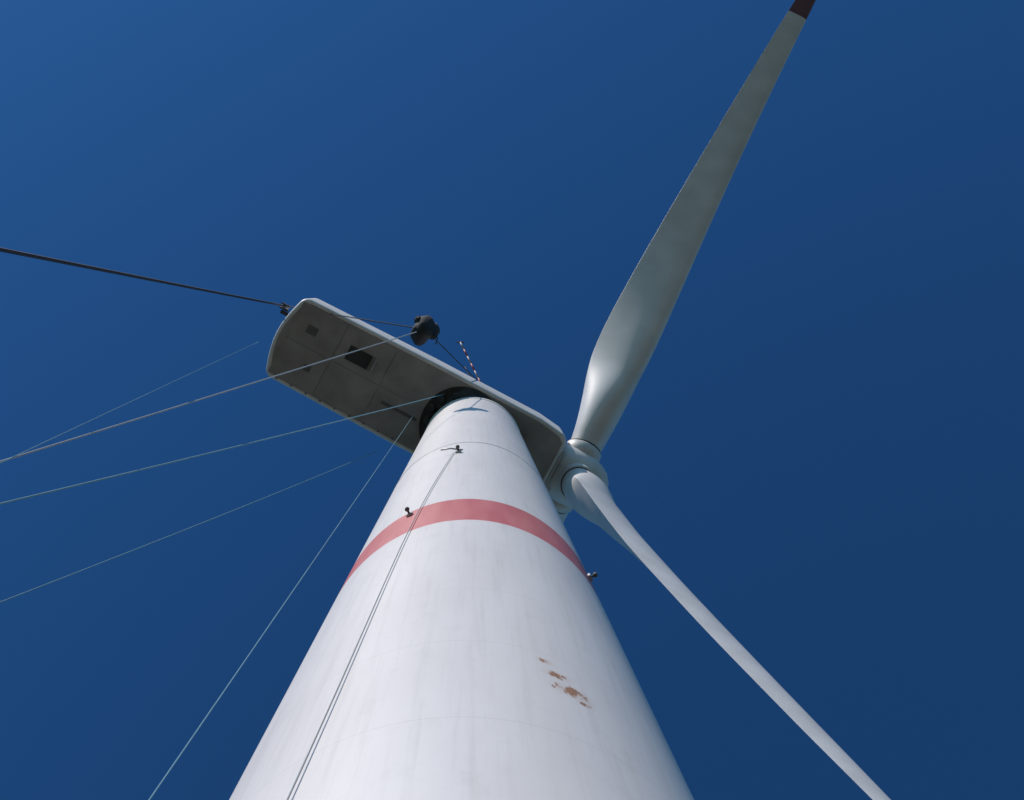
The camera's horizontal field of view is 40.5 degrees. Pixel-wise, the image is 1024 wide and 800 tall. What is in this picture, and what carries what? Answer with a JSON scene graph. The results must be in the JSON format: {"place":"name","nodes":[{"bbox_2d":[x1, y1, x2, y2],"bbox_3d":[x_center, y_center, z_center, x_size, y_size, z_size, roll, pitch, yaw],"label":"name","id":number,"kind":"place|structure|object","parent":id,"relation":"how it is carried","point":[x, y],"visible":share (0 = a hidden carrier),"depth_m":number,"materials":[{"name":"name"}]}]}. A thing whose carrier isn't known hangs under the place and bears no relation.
{"place":"outdoors","nodes":[
{"label":"outdoors","id":0,"kind":"place"},
{"bbox_2d":[0,0,1023,799],"label":"sky","id":1,"kind":"structure","parent":0,"point":[821,435],"materials":[{"name":"blue"}]},
{"label":"gravel crane pad","id":2,"kind":"object","parent":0,"visible":0},
{"bbox_2d":[0,342,257,462],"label":"tag line","id":3,"kind":"object","parent":2,"relation":"on","point":[109,411],"visible":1,"depth_m":28.95,"materials":[{"name":"fabric"}]},
{"bbox_2d":[0,451,376,602],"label":"tag line","id":4,"kind":"object","parent":2,"relation":"on","point":[165,537],"visible":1,"depth_m":33.53,"materials":[{"name":"fabric"}]},
{"bbox_2d":[0,331,417,461],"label":"tag line","id":5,"kind":"object","parent":2,"relation":"on","point":[26,453],"visible":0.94,"depth_m":31.55,"materials":[{"name":"fabric"}]},
{"bbox_2d":[0,394,443,504],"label":"tag line","id":6,"kind":"object","parent":2,"relation":"on","point":[1,503],"visible":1,"depth_m":31.52,"materials":[{"name":"fabric"}]},
{"bbox_3d":[-0.124,6.491,-0.875,10.400,0.380,10.400,0,-85,-1],"label":"foundation","id":7,"kind":"object","parent":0,"visible":0},
{"bbox_2d":[229,398,693,799],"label":"tower","id":8,"kind":"structure","parent":7,"relation":"on","point":[489,660],"depth_m":14.74,"materials":[{"name":"metal"}]},
{"bbox_2d":[149,412,415,799],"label":"safety rope","id":9,"kind":"object","parent":8,"relation":"attached to","point":[254,646],"visible":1,"depth_m":16.81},
{"bbox_2d":[441,448,462,450],"bbox_3d":[-1.499,1.225,34.593,0.556,0.060,0.079,0,-85,-1],"label":"rope bracket bar","id":10,"kind":"object","parent":8,"relation":"attached to","point":[451,448],"visible":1,"depth_m":34.57,"materials":[{"name":"grey metal"}]},
{"bbox_2d":[286,453,453,799],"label":"safety rope","id":11,"kind":"object","parent":10,"relation":"hanging from","point":[293,786],"visible":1,"depth_m":14.62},
{"bbox_2d":[392,442,550,496],"bbox_3d":[-1.111,3.405,37.379,4.588,0.060,4.588,0,-85,-1],"label":"section flange","id":12,"kind":"object","parent":8,"relation":"attached to","point":[478,442],"visible":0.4,"depth_m":37.20,"materials":[{"name":"grey metal"}]},
{"bbox_2d":[425,397,519,430],"bbox_3d":[-1.593,1.897,56.077,4.030,0.530,4.030,0,-85,-1],"label":"top collar","id":13,"kind":"object","parent":8,"relation":"on","point":[475,398],"visible":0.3,"depth_m":55.78,"materials":[{"name":"white metal"}]},
{"bbox_3d":[-1.603,1.866,56.460,3.560,0.340,3.560,0,-85,-1],"label":"yaw ring","id":14,"kind":"object","parent":8,"relation":"on","visible":0},
{"bbox_2d":[523,426,561,479],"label":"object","id":15,"kind":"structure","parent":14,"relation":"on","point":[543,448],"depth_m":56.69,"materials":[{"name":"grey metal"}]},
{"bbox_2d":[266,298,565,482],"bbox_3d":[-4.034,0.000,58.204,12.520,3.560,3.760,28,-87,-3],"label":"nacelle housing","id":16,"kind":"object","parent":15,"relation":"on","point":[524,417],"visible":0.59,"depth_m":56.45,"materials":[{"name":"white metal"}]},
{"bbox_2d":[279,302,289,315],"bbox_3d":[-9.349,-3.695,58.597,1.010,0.550,0.455,28,-87,-3],"label":"rope pulley","id":17,"kind":"object","parent":16,"relation":"attached to","point":[286,307],"visible":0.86,"depth_m":58.54,"materials":[{"name":"metal"}]},
{"bbox_2d":[0,247,283,306],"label":"hauling rope","id":18,"kind":"object","parent":17,"relation":"hanging from","point":[20,253],"visible":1,"depth_m":32.54,"materials":[{"name":"black fabric"}]},
{"bbox_2d":[290,306,412,327],"bbox_3d":[-6.457,-3.332,55.663,6.239,6.427,0.044,7,-86,-2],"label":"suspension rope","id":19,"kind":"object","parent":17,"relation":"hanging from","point":[366,319],"visible":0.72,"depth_m":54.35,"materials":[{"name":"black fabric"}]},
{"bbox_2d":[410,315,439,345],"bbox_3d":[-3.253,-2.597,51.943,1.108,1.719,1.134,0,-85,-1],"label":"haul bag","id":20,"kind":"object","parent":19,"relation":"hanging from","point":[426,327],"visible":0.98,"depth_m":51.56,"materials":[{"name":"fabric"}]},
{"bbox_2d":[268,337,329,393],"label":"floor panel","id":21,"kind":"structure","parent":16,"relation":"attached to","point":[291,355],"depth_m":56.16,"materials":[{"name":"grey metal"}]},
{"bbox_2d":[302,364,310,372],"bbox_3d":[-8.302,-1.286,56.170,0.300,0.020,0.250,28,-87,-3],"label":"vent grille","id":22,"kind":"object","parent":21,"relation":"attached to","point":[307,369],"visible":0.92,"depth_m":56.16,"materials":[{"name":"grey metal"}]},
{"bbox_2d":[286,301,347,358],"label":"floor panel","id":23,"kind":"structure","parent":16,"relation":"attached to","point":[325,340],"depth_m":56.07,"materials":[{"name":"grey metal"}]},
{"bbox_2d":[305,324,318,336],"bbox_3d":[-8.063,-2.797,56.054,0.450,0.020,0.350,28,-87,-3],"label":"vent grille","id":24,"kind":"object","parent":23,"relation":"attached to","point":[311,330],"visible":1,"depth_m":56.04,"materials":[{"name":"grey metal"}]},
{"bbox_2d":[313,361,377,418],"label":"floor panel","id":25,"kind":"structure","parent":16,"relation":"attached to","point":[346,390],"depth_m":56.29,"materials":[{"name":"grey metal"}]},
{"bbox_2d":[332,325,396,383],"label":"floor panel","id":26,"kind":"structure","parent":16,"relation":"attached to","point":[383,353],"depth_m":56.19,"materials":[{"name":"grey metal"}]},
{"bbox_2d":[344,345,372,369],"bbox_3d":[-6.203,-1.724,56.188,1.000,0.020,0.620,28,-87,-3],"label":"hatch opening","id":27,"kind":"object","parent":26,"relation":"attached to","point":[361,359],"visible":1,"depth_m":56.18,"materials":[{"name":"metal"}]},
{"bbox_2d":[369,359,377,372],"bbox_3d":[-5.576,-1.371,55.906,0.060,0.680,0.620,28,-87,-3],"label":"hatch lid","id":28,"kind":"object","parent":26,"relation":"attached to","point":[372,367],"visible":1,"depth_m":55.58,"materials":[{"name":"grey metal"}]},
{"bbox_2d":[362,386,423,443],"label":"floor panel","id":29,"kind":"structure","parent":16,"relation":"attached to","point":[392,422],"depth_m":56.42,"materials":[{"name":"grey metal"}]},
{"bbox_2d":[381,401,416,421],"bbox_3d":[-4.588,0.452,56.370,1.600,0.060,0.120,28,-87,-3],"label":"cable tray","id":30,"kind":"object","parent":29,"relation":"attached to","point":[398,411],"visible":1,"depth_m":56.34,"materials":[{"name":"black metal"}]},
{"bbox_2d":[380,351,443,407],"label":"floor panel","id":31,"kind":"structure","parent":16,"relation":"attached to","point":[409,378],"depth_m":56.32,"materials":[{"name":"grey metal"}]},
{"bbox_2d":[424,416,430,423],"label":"yaw drive","id":32,"kind":"structure","parent":16,"relation":"attached to","point":[427,419],"depth_m":56.16,"materials":[{"name":"metal"}]},
{"bbox_2d":[427,404,434,411],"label":"yaw drive","id":33,"kind":"structure","parent":16,"relation":"attached to","point":[431,408],"depth_m":56.13,"materials":[{"name":"metal"}]},
{"bbox_2d":[437,396,444,403],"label":"yaw drive","id":34,"kind":"structure","parent":16,"relation":"attached to","point":[440,399],"depth_m":56.11,"materials":[{"name":"metal"}]},
{"bbox_2d":[419,387,491,438],"bbox_3d":[-2.081,1.151,56.548,3.400,0.065,3.400,0,-85,-1],"label":"yaw recess","id":35,"kind":"object","parent":16,"relation":"attached to","point":[463,392],"visible":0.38,"depth_m":56.41,"materials":[{"name":"metal"}]},
{"bbox_2d":[452,392,459,399],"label":"yaw drive","id":36,"kind":"structure","parent":16,"relation":"attached to","point":[455,395],"depth_m":56.12,"materials":[{"name":"metal"}]},
{"bbox_2d":[435,339,477,380],"bbox_3d":[-2.245,-1.617,56.488,0.040,7.466,3.603,-40,-86,2],"label":"suspension rope","id":37,"kind":"object","parent":16,"relation":"hanging from","point":[458,362],"visible":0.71,"depth_m":56.66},
{"bbox_2d":[457,342,480,381],"bbox_3d":[-1.572,-1.159,60.583,0.799,2.500,3.162,-37,-85,2],"label":"striped wind mast","id":38,"kind":"object","parent":16,"relation":"attached to","point":[469,361],"visible":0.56,"depth_m":60.73,"materials":[{"name":"white metal"}]},
{"bbox_2d":[544,450,563,492],"bbox_3d":[1.620,2.974,58.760,0.600,2.100,2.100,28,-87,-3],"label":"front bearing housing","id":39,"kind":"object","parent":16,"relation":"attached to","point":[552,471],"visible":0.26,"depth_m":57.73,"materials":[{"name":"grey metal"}]},
{"bbox_2d":[548,445,608,507],"bbox_3d":[2.641,3.249,58.951,2.930,2.456,2.746,0,-85,-1],"label":"spinner","id":40,"kind":"object","parent":39,"relation":"on","point":[571,455],"visible":0.38,"depth_m":58.15,"materials":[{"name":"metal"}]},
{"bbox_2d":[552,499,572,512],"bbox_3d":[2.060,4.083,59.585,1.684,1.655,1.452,0,-85,-1],"label":"blade root collar","id":41,"kind":"object","parent":40,"relation":"attached to","point":[561,508],"visible":0.24,"depth_m":59.00,"materials":[{"name":"grey metal"}]},
{"bbox_2d":[558,513,567,522],"bbox_3d":[-4.610,15.486,68.270,2.175,17.251,28.466,26,-87,-3],"label":"blade","id":42,"kind":"object","parent":40,"relation":"attached to","point":[563,517],"depth_m":59.63,"materials":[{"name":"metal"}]},
{"bbox_2d":[557,463,593,499],"bbox_3d":[2.685,3.441,57.857,1.652,0.845,1.633,0,-85,-1],"label":"blade root collar","id":43,"kind":"object","parent":40,"relation":"attached to","point":[566,469],"visible":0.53,"depth_m":57.51,"materials":[{"name":"white metal"}]},
{"bbox_2d":[561,467,589,495],"bbox_3d":[2.736,3.494,57.505,1.458,0.268,1.460,0,-85,-1],"label":"blade root seal","id":44,"kind":"object","parent":43,"relation":"attached to","point":[568,471],"visible":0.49,"depth_m":57.37,"materials":[{"name":"black rubber"}]},
{"bbox_2d":[566,439,600,461],"bbox_3d":[2.975,2.370,59.457,1.682,1.660,1.452,0,-85,-1],"label":"blade root collar","id":45,"kind":"object","parent":40,"relation":"attached to","point":[589,449],"visible":0.42,"depth_m":58.86,"materials":[{"name":"white metal"}]},
{"bbox_2d":[570,438,600,452],"bbox_3d":[3.119,2.082,59.616,1.461,1.301,0.776,32,-87,-4],"label":"blade root seal","id":46,"kind":"object","parent":45,"relation":"attached to","point":[586,441],"visible":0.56,"depth_m":59.04,"materials":[{"name":"black rubber"}]},
{"bbox_2d":[571,0,815,451],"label":"blade","id":47,"kind":"object","parent":40,"relation":"attached to","point":[630,335],"visible":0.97,"depth_m":64.14,"materials":[{"name":"plastic"}]},
{"bbox_2d":[562,468,890,799],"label":"blade","id":48,"kind":"object","parent":40,"relation":"attached to","point":[588,495],"visible":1,"depth_m":40.35,"materials":[{"name":"plastic"}]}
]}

